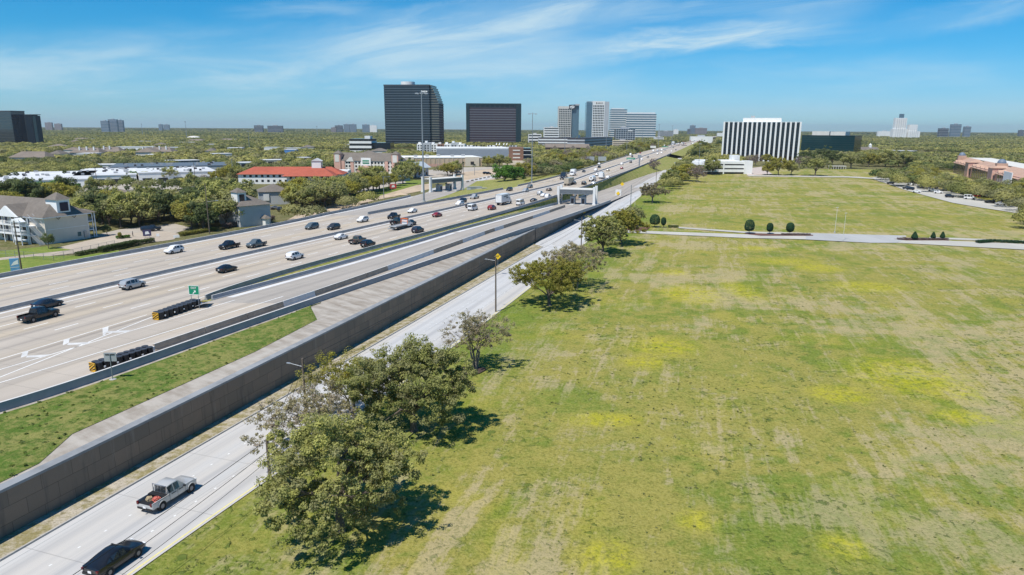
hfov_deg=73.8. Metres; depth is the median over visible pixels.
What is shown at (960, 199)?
curving road
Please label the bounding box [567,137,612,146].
parking structure
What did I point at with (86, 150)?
house
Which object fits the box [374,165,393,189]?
oak tree
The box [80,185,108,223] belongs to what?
oak tree
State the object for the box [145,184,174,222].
oak tree
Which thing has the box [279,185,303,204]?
oak tree
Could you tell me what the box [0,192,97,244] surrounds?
white motel
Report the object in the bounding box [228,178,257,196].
oak tree
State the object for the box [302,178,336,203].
oak tree
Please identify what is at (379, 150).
house
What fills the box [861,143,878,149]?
chapel
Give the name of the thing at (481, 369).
mulch ring
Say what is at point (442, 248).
barrier block
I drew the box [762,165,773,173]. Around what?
oak tree
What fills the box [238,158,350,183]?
red roof motel
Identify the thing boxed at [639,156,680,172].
embankment
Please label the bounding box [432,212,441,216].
sedan car
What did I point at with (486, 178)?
frontage lane
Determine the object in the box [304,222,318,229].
minivan
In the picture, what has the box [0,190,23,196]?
oak tree
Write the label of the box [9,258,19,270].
roadside sign
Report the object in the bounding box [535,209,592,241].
retaining wall
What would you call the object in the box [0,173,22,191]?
oak tree
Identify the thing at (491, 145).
apartment block
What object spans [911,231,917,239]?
topiary tree
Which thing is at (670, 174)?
oak tree
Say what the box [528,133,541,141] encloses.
office building
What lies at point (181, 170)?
warehouse
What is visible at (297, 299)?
barrier block
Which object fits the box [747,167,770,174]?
forecourt
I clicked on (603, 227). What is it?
oak tree
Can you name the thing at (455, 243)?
barrier block
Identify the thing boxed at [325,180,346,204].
oak tree
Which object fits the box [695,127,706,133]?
skyline building
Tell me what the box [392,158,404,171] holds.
oak tree
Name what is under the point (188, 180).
oak tree
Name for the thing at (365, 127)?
skyline building
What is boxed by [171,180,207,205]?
oak tree
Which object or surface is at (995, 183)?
oak tree
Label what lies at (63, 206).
cupola window
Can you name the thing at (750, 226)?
topiary tree
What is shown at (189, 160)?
shop
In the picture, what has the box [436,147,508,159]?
retail store
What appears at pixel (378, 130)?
forest
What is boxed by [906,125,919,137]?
skyline building
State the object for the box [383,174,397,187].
oak tree
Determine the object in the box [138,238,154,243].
hedge
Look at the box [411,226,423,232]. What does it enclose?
suv car
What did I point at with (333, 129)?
skyline building
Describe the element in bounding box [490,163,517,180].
oak tree
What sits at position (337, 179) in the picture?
oak tree
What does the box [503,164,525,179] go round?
oak tree
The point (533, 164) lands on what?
oak tree
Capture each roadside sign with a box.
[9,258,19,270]
[142,230,151,236]
[390,184,395,189]
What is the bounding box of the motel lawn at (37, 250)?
[0,246,70,257]
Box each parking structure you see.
[349,136,393,151]
[538,135,579,144]
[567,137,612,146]
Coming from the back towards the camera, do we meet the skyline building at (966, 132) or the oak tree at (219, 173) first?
the skyline building at (966, 132)
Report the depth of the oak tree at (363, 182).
352.03 m
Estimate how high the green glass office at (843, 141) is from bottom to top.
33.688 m
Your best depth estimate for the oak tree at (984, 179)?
382.88 m
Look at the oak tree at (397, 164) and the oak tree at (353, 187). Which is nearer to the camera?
the oak tree at (353, 187)
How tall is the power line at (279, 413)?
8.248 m
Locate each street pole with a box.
[13,221,21,268]
[205,185,217,233]
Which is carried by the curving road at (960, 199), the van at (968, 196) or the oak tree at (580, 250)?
the van at (968, 196)
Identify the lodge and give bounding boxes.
[545,144,590,149]
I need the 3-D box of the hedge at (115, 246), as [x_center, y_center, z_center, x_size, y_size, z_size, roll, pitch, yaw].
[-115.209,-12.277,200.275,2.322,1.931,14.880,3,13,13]
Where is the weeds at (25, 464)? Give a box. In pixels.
[0,314,310,475]
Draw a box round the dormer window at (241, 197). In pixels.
[239,194,244,200]
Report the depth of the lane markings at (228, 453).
68.60 m
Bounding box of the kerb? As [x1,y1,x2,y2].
[0,246,542,560]
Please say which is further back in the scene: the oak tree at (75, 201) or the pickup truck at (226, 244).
the oak tree at (75, 201)
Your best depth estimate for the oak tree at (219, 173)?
439.85 m
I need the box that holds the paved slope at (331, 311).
[0,231,525,483]
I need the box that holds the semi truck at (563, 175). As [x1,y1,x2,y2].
[560,171,567,179]
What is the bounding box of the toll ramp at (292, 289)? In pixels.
[207,171,660,302]
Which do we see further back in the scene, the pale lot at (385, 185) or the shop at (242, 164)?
the shop at (242, 164)
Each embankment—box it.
[200,168,650,301]
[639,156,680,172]
[672,141,698,155]
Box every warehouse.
[0,170,97,187]
[73,166,136,183]
[110,161,225,169]
[135,166,216,181]
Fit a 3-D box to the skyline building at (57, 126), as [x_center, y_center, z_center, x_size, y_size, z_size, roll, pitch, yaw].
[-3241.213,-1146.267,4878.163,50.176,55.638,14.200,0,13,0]
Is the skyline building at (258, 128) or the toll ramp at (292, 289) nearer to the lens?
the toll ramp at (292, 289)
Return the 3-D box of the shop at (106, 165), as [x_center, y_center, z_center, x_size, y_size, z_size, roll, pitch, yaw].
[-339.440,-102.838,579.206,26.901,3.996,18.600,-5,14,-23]
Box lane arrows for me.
[21,326,129,357]
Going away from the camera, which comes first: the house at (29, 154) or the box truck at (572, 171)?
the box truck at (572, 171)
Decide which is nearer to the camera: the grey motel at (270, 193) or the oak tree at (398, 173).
the grey motel at (270, 193)
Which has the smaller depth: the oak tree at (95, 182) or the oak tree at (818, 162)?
the oak tree at (95, 182)
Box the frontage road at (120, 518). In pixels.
[0,156,681,574]
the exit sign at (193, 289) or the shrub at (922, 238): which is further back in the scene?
the shrub at (922, 238)
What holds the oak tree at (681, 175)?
on the field at (725, 200)
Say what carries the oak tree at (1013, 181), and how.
on the ground at (98, 225)
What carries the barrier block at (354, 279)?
on the toll ramp at (292, 289)
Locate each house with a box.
[9,151,57,159]
[51,150,69,154]
[63,147,76,151]
[68,147,107,155]
[101,146,126,151]
[135,146,161,155]
[152,146,177,152]
[301,145,314,148]
[371,148,386,152]
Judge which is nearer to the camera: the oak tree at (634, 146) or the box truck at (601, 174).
the box truck at (601, 174)
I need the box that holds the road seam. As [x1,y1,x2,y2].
[1,249,560,573]
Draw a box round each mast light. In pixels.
[415,92,427,201]
[528,113,535,182]
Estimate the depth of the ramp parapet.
99.85 m
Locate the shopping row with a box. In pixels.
[953,152,1023,183]
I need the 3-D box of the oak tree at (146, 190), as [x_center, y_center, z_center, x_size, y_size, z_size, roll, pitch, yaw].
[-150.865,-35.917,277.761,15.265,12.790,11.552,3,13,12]
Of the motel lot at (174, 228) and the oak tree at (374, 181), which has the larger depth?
the oak tree at (374, 181)
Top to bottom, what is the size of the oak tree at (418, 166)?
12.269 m
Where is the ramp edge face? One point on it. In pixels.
(551, 204)
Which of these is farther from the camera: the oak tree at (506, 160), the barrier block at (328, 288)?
the oak tree at (506, 160)
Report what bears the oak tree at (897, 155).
on the ground at (98, 225)
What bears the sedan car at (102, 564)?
on the frontage road at (120, 518)
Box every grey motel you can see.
[219,188,271,226]
[256,184,290,204]
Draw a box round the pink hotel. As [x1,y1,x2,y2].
[334,150,406,172]
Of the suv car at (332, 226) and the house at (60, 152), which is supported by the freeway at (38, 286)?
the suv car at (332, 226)
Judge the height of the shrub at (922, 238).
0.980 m
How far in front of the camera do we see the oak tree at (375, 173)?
386.84 m
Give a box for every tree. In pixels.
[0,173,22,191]
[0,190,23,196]
[4,172,30,182]
[5,171,39,196]
[30,182,52,197]
[39,182,79,197]
[40,232,54,248]
[51,169,81,189]
[69,187,110,197]
[69,196,98,218]
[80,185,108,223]
[82,176,100,188]
[86,181,109,193]
[91,191,117,225]
[96,177,118,187]
[98,189,118,199]
[100,191,135,227]
[101,224,111,234]
[109,186,127,193]
[116,190,160,226]
[121,186,147,223]
[129,184,155,193]
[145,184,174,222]
[155,182,170,192]
[161,166,178,176]
[165,186,182,195]
[170,199,198,224]
[170,201,208,228]
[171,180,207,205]
[181,178,197,192]
[181,190,224,226]
[183,194,219,227]
[184,172,198,178]
[196,179,230,218]
[202,182,230,220]
[203,178,229,188]
[208,170,226,177]
[211,194,243,222]
[216,164,241,173]
[221,178,245,188]
[226,181,255,197]
[227,166,244,179]
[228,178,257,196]
[239,369,362,454]
[252,410,427,556]
[276,177,309,186]
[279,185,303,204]
[281,186,310,203]
[284,182,303,204]
[295,345,389,415]
[297,183,326,205]
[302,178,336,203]
[311,179,348,207]
[313,176,330,200]
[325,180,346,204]
[330,176,344,200]
[330,181,350,199]
[332,172,359,195]
[335,332,481,432]
[345,179,362,195]
[347,174,369,194]
[351,166,373,191]
[359,176,372,194]
[362,176,380,190]
[366,166,384,190]
[372,175,387,191]
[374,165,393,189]
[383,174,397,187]
[389,169,404,183]
[391,165,413,183]
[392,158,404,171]
[402,161,417,174]
[408,161,425,178]
[437,308,515,368]
[438,163,458,175]
[454,160,462,173]
[483,157,494,163]
[490,155,503,163]
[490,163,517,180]
[502,157,512,164]
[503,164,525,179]
[508,256,592,305]
[515,162,537,175]
[523,160,538,175]
[529,157,544,172]
[538,240,607,287]
[546,151,558,156]
[546,154,558,161]
[549,160,562,165]
[554,154,569,160]
[563,156,577,163]
[566,152,582,157]
[578,215,627,251]
[593,208,651,244]
[627,143,640,150]
[639,182,670,202]
[647,158,660,168]
[650,214,659,226]
[660,169,680,186]
[661,217,665,226]
[671,163,697,180]
[676,172,688,184]
[687,165,706,180]
[688,146,702,155]
[704,155,722,174]
[744,219,754,230]
[749,154,762,164]
[760,154,772,161]
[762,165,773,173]
[765,157,793,174]
[766,223,773,233]
[786,161,799,174]
[786,222,794,231]
[796,148,814,159]
[799,154,831,175]
[811,145,827,157]
[822,146,842,164]
[839,151,867,168]
[860,152,881,166]
[877,148,895,166]
[892,153,905,166]
[898,151,917,167]
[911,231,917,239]
[920,169,936,175]
[923,164,934,167]
[930,168,942,172]
[937,172,951,187]
[945,173,970,181]
[972,177,993,183]
[981,178,999,187]
[983,180,1011,196]
[1002,184,1022,190]
[1004,178,1023,185]
[1013,182,1023,188]
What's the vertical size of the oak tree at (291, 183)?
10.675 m
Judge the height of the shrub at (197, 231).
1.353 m
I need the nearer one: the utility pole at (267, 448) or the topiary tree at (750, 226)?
the utility pole at (267, 448)
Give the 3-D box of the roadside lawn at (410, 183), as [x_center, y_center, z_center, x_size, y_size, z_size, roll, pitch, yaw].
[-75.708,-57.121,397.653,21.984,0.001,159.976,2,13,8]
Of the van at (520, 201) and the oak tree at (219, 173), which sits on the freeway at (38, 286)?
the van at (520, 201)
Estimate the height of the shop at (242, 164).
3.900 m
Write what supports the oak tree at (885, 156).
on the ground at (98, 225)
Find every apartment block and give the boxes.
[417,141,465,151]
[466,143,516,147]
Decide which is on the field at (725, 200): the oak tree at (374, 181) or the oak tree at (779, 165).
the oak tree at (779, 165)
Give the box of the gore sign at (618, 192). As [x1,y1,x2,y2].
[615,189,620,195]
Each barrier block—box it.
[153,327,205,350]
[205,313,247,333]
[247,301,283,318]
[283,291,315,306]
[314,281,343,295]
[343,273,366,285]
[366,266,387,277]
[387,259,405,269]
[406,249,433,263]
[434,243,450,253]
[450,239,462,246]
[463,235,473,242]
[474,231,484,238]
[485,228,494,234]
[495,225,503,230]
[504,220,517,227]
[518,215,532,222]
[533,210,549,217]
[550,205,564,211]
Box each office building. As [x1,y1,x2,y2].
[503,147,530,164]
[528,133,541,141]
[543,126,558,136]
[609,108,656,137]
[612,139,631,145]
[614,127,634,139]
[658,131,672,136]
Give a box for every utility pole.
[265,439,271,493]
[488,255,496,311]
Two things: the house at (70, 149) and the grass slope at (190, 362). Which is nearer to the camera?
the grass slope at (190, 362)
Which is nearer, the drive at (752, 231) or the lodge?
the drive at (752, 231)
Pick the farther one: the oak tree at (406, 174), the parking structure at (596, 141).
the parking structure at (596, 141)
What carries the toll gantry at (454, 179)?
on the exit ramp at (416, 199)
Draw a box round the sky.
[0,0,1023,132]
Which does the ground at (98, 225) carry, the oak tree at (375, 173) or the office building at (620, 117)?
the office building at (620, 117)
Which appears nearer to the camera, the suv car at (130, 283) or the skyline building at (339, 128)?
the suv car at (130, 283)
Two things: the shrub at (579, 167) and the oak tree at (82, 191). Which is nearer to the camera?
the oak tree at (82, 191)
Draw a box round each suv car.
[118,278,145,289]
[140,225,154,231]
[163,244,183,253]
[285,251,303,259]
[326,223,340,229]
[356,216,368,222]
[360,239,375,246]
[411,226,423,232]
[455,200,463,204]
[487,205,495,209]
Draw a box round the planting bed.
[745,233,812,235]
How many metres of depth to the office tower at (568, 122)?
2382.49 m
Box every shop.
[99,163,115,167]
[118,146,155,149]
[175,159,199,161]
[210,153,231,155]
[238,161,251,166]
[259,159,284,164]
[284,149,297,152]
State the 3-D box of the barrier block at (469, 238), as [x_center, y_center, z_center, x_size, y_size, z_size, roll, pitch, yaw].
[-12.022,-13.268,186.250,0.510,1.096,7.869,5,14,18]
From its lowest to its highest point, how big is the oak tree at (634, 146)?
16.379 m
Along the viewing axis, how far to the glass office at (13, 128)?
1191.38 m
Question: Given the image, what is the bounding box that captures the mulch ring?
[463,367,485,373]
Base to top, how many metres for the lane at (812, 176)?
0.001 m
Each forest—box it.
[0,141,1023,165]
[0,156,1023,181]
[0,170,1023,222]
[42,127,1016,134]
[42,130,1023,139]
[43,133,1023,147]
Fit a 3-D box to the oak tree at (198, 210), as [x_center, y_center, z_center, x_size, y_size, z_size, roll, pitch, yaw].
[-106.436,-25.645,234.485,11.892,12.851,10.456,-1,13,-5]
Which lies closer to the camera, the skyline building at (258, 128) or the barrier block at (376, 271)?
the barrier block at (376, 271)
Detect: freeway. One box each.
[0,136,716,302]
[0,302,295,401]
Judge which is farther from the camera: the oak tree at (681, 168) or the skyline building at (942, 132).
the skyline building at (942, 132)
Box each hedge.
[75,248,98,255]
[96,239,139,251]
[116,235,130,238]
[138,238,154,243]
[975,239,1023,243]
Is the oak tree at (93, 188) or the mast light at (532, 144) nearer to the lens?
the oak tree at (93, 188)
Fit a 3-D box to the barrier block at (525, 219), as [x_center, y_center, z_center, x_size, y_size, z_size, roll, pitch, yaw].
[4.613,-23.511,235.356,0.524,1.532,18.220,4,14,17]
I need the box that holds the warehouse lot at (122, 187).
[76,182,184,194]
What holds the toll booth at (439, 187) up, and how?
on the exit ramp at (416, 199)
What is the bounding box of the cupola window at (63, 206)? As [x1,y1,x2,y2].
[59,201,68,211]
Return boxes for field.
[134,226,1023,574]
[629,169,1023,227]
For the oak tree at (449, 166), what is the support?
on the store lot at (435, 173)
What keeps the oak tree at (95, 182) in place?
on the warehouse lot at (122, 187)
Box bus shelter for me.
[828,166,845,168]
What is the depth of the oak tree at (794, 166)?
542.04 m
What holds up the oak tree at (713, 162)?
on the ground at (98, 225)
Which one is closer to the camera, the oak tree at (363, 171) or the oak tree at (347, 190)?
the oak tree at (347, 190)
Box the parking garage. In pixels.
[692,155,752,173]
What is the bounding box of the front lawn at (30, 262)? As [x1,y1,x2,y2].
[0,250,118,275]
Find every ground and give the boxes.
[0,127,1003,574]
[286,184,428,221]
[447,169,502,182]
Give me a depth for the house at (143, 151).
795.66 m
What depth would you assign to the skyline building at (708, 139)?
1856.40 m
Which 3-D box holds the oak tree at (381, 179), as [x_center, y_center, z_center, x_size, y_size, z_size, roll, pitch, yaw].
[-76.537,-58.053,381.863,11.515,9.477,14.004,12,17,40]
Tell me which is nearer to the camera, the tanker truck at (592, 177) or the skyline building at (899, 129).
the tanker truck at (592, 177)
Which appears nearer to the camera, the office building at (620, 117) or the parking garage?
the parking garage
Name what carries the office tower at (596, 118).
on the ground at (98, 225)
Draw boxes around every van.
[467,203,477,210]
[516,199,524,204]
[963,194,975,199]
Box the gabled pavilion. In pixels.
[414,161,429,176]
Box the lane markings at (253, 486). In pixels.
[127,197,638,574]
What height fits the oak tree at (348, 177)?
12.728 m
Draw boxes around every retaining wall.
[0,229,534,538]
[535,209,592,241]
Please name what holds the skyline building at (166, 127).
on the ground at (98, 225)
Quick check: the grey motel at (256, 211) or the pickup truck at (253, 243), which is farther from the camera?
the grey motel at (256, 211)
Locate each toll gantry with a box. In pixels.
[421,174,463,191]
[557,185,597,204]
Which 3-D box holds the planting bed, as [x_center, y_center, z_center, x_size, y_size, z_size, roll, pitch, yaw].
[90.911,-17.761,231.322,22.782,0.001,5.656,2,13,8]
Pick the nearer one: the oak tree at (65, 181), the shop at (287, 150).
the oak tree at (65, 181)
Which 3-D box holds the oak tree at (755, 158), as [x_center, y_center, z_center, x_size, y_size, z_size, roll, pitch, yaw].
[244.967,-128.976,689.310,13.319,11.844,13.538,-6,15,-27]
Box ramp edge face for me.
[445,188,607,234]
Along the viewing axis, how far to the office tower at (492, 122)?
1438.90 m
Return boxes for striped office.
[721,116,801,160]
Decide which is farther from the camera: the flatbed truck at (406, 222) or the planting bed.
the planting bed
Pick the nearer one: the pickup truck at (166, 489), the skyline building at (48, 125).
the pickup truck at (166, 489)
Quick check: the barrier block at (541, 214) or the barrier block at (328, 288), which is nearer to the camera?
the barrier block at (328, 288)
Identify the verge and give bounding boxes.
[0,242,540,557]
[424,175,556,204]
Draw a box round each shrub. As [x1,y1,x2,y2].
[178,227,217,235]
[221,215,274,227]
[524,166,583,180]
[781,233,810,234]
[897,237,948,239]
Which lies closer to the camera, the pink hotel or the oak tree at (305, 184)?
the oak tree at (305, 184)
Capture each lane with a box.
[432,175,494,190]
[748,175,872,178]
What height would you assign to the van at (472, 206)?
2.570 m
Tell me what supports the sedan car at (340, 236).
on the freeway at (38, 286)
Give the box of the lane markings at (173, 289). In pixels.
[0,144,688,382]
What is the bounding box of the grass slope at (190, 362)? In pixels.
[0,302,320,481]
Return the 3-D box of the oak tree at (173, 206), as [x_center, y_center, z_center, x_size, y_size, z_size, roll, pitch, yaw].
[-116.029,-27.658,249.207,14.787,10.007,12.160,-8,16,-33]
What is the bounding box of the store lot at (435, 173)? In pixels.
[413,167,500,177]
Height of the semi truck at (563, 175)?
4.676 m
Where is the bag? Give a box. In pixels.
[152,496,160,502]
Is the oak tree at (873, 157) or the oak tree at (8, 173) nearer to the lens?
the oak tree at (8, 173)
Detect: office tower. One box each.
[383,81,443,143]
[466,103,520,142]
[557,104,579,136]
[584,101,608,136]
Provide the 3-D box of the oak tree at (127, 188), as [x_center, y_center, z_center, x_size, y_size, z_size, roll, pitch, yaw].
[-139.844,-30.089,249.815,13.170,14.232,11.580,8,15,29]
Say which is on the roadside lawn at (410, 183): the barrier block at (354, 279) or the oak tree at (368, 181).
the oak tree at (368, 181)
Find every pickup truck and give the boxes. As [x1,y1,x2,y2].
[16,306,59,322]
[136,475,196,511]
[149,224,161,230]
[218,240,239,249]
[246,239,266,247]
[348,235,365,243]
[387,212,400,218]
[390,218,401,224]
[470,194,478,198]
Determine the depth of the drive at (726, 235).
230.09 m
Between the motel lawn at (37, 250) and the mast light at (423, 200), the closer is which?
the motel lawn at (37, 250)
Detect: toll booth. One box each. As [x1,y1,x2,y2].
[433,184,449,191]
[443,183,458,190]
[569,196,575,204]
[580,196,586,204]
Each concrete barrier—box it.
[0,141,692,311]
[0,195,410,277]
[204,155,665,299]
[211,212,517,299]
[367,188,502,214]
[518,155,627,185]
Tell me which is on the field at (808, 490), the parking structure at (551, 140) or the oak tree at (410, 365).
the oak tree at (410, 365)
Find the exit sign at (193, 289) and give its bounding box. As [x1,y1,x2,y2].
[188,285,199,308]
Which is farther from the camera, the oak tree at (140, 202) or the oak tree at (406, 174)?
the oak tree at (406, 174)
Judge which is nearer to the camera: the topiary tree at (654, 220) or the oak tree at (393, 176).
the topiary tree at (654, 220)
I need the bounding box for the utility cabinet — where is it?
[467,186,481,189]
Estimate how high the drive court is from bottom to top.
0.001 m
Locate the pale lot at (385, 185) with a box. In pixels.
[358,181,405,191]
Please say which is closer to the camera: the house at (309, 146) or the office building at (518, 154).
the office building at (518, 154)
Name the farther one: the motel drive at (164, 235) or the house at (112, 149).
the house at (112, 149)
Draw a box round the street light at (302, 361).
[287,358,306,407]
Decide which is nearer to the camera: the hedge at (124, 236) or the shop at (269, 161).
the hedge at (124, 236)
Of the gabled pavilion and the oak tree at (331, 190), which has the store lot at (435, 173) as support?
the gabled pavilion
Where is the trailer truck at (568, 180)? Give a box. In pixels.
[564,177,573,185]
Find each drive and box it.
[0,231,178,259]
[628,230,805,238]
[678,227,905,236]
[898,240,1023,248]
[929,237,1001,239]
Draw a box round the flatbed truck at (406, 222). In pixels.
[388,218,412,229]
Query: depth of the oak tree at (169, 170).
442.04 m
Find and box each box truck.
[495,193,511,204]
[570,169,575,175]
[598,172,604,178]
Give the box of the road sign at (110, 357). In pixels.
[103,352,116,379]
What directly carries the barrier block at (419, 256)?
on the toll ramp at (292, 289)
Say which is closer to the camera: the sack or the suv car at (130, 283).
the sack
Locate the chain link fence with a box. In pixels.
[0,240,114,258]
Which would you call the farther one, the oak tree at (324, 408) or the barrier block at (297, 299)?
the barrier block at (297, 299)
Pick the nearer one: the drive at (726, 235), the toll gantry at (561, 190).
the drive at (726, 235)
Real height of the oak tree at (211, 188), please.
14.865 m
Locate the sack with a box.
[145,496,152,501]
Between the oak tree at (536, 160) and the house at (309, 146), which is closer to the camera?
the oak tree at (536, 160)
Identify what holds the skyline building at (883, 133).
on the ground at (98, 225)
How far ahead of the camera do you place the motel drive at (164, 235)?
212.66 m
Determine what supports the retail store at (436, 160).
on the ground at (98, 225)
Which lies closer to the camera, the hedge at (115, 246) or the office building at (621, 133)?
the hedge at (115, 246)
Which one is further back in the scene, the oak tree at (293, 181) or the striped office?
the striped office
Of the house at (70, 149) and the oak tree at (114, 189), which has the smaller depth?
the oak tree at (114, 189)
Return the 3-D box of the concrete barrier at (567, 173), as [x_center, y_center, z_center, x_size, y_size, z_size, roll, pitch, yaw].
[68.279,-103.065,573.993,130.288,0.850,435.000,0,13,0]
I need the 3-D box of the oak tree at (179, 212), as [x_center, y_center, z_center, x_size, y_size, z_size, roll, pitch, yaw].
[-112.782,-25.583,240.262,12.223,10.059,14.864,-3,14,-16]
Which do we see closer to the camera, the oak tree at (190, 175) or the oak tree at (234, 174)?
the oak tree at (190, 175)
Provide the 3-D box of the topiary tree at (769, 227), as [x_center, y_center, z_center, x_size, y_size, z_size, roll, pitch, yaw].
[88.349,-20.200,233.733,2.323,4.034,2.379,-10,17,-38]
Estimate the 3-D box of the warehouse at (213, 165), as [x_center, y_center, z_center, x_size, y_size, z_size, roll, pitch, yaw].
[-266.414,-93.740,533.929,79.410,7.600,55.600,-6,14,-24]
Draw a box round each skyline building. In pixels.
[45,122,53,129]
[54,123,62,129]
[100,120,110,131]
[108,119,118,131]
[118,119,124,131]
[163,124,169,129]
[254,125,263,131]
[267,125,283,131]
[331,127,336,131]
[335,125,342,131]
[343,124,349,131]
[350,124,356,131]
[362,124,369,131]
[370,125,376,131]
[689,135,712,142]
[690,125,695,133]
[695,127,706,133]
[876,130,889,135]
[890,114,906,136]
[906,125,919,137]
[937,128,948,136]
[948,123,961,136]
[962,126,970,136]
[1017,129,1023,135]
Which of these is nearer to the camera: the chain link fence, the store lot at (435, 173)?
the chain link fence
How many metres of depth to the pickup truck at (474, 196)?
295.91 m
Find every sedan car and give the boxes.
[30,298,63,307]
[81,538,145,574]
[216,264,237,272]
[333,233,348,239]
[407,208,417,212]
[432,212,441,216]
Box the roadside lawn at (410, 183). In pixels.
[350,180,420,200]
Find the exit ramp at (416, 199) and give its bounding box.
[325,181,475,215]
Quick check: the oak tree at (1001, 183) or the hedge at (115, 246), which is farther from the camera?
the oak tree at (1001, 183)
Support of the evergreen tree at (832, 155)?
on the ground at (98, 225)
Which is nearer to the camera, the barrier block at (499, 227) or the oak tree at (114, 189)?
the barrier block at (499, 227)
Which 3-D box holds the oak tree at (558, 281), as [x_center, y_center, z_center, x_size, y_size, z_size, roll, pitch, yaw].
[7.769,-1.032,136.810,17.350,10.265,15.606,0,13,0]
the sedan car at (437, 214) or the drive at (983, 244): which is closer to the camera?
the drive at (983, 244)
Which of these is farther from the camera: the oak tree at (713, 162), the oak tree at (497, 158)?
the oak tree at (497, 158)
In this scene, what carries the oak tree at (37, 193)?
on the ground at (98, 225)
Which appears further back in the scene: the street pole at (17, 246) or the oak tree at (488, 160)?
the oak tree at (488, 160)
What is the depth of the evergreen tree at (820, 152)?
727.39 m
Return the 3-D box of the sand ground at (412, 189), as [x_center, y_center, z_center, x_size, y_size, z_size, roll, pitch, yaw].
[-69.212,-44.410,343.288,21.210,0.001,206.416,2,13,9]
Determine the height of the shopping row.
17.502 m
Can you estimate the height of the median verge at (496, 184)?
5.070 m
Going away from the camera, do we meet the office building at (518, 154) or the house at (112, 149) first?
the office building at (518, 154)
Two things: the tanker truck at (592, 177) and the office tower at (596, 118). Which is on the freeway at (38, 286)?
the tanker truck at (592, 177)
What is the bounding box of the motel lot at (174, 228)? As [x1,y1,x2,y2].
[91,224,190,236]
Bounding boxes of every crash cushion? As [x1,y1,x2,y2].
[89,345,154,371]
[152,299,201,319]
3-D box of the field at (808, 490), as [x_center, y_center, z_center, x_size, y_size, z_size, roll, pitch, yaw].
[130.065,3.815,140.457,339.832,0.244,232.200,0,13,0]
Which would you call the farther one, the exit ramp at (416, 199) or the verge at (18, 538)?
the exit ramp at (416, 199)
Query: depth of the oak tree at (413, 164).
476.46 m
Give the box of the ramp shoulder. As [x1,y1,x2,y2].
[0,147,671,313]
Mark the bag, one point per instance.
(155, 499)
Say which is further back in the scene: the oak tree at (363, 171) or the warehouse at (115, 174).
the warehouse at (115, 174)
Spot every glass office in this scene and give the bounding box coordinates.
[0,111,27,142]
[24,114,43,142]
[801,131,861,151]
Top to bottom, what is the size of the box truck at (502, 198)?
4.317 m
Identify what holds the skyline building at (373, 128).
on the ground at (98, 225)
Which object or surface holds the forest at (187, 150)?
on the ground at (98, 225)
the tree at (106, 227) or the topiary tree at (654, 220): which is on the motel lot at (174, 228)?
the tree at (106, 227)
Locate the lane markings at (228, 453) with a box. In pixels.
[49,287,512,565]
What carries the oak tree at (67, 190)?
on the ground at (98, 225)
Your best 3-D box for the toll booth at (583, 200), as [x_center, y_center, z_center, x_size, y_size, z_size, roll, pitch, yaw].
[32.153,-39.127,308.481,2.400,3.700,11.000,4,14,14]
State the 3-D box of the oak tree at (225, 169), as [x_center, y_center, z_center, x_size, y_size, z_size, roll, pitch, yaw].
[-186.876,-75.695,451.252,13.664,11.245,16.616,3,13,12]
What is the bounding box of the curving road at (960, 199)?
[872,177,1019,212]
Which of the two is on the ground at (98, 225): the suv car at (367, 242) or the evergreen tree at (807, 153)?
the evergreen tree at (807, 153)
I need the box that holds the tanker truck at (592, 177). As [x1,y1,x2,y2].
[589,175,595,181]
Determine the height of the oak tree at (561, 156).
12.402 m
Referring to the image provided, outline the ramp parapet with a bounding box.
[0,200,610,411]
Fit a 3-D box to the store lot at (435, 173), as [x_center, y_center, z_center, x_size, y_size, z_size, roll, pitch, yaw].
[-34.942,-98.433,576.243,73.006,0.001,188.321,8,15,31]
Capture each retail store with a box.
[402,154,481,166]
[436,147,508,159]
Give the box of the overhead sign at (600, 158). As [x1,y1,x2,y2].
[598,156,605,162]
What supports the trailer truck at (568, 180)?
on the freeway at (38, 286)
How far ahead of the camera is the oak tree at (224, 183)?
285.22 m
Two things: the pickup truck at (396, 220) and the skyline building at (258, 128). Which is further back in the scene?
the skyline building at (258, 128)
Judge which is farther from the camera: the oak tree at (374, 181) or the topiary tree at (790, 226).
the oak tree at (374, 181)
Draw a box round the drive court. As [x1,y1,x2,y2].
[806,233,902,242]
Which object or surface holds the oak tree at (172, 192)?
on the ground at (98, 225)
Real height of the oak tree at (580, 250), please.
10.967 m
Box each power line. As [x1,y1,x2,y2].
[73,174,646,574]
[101,174,649,574]
[122,178,647,574]

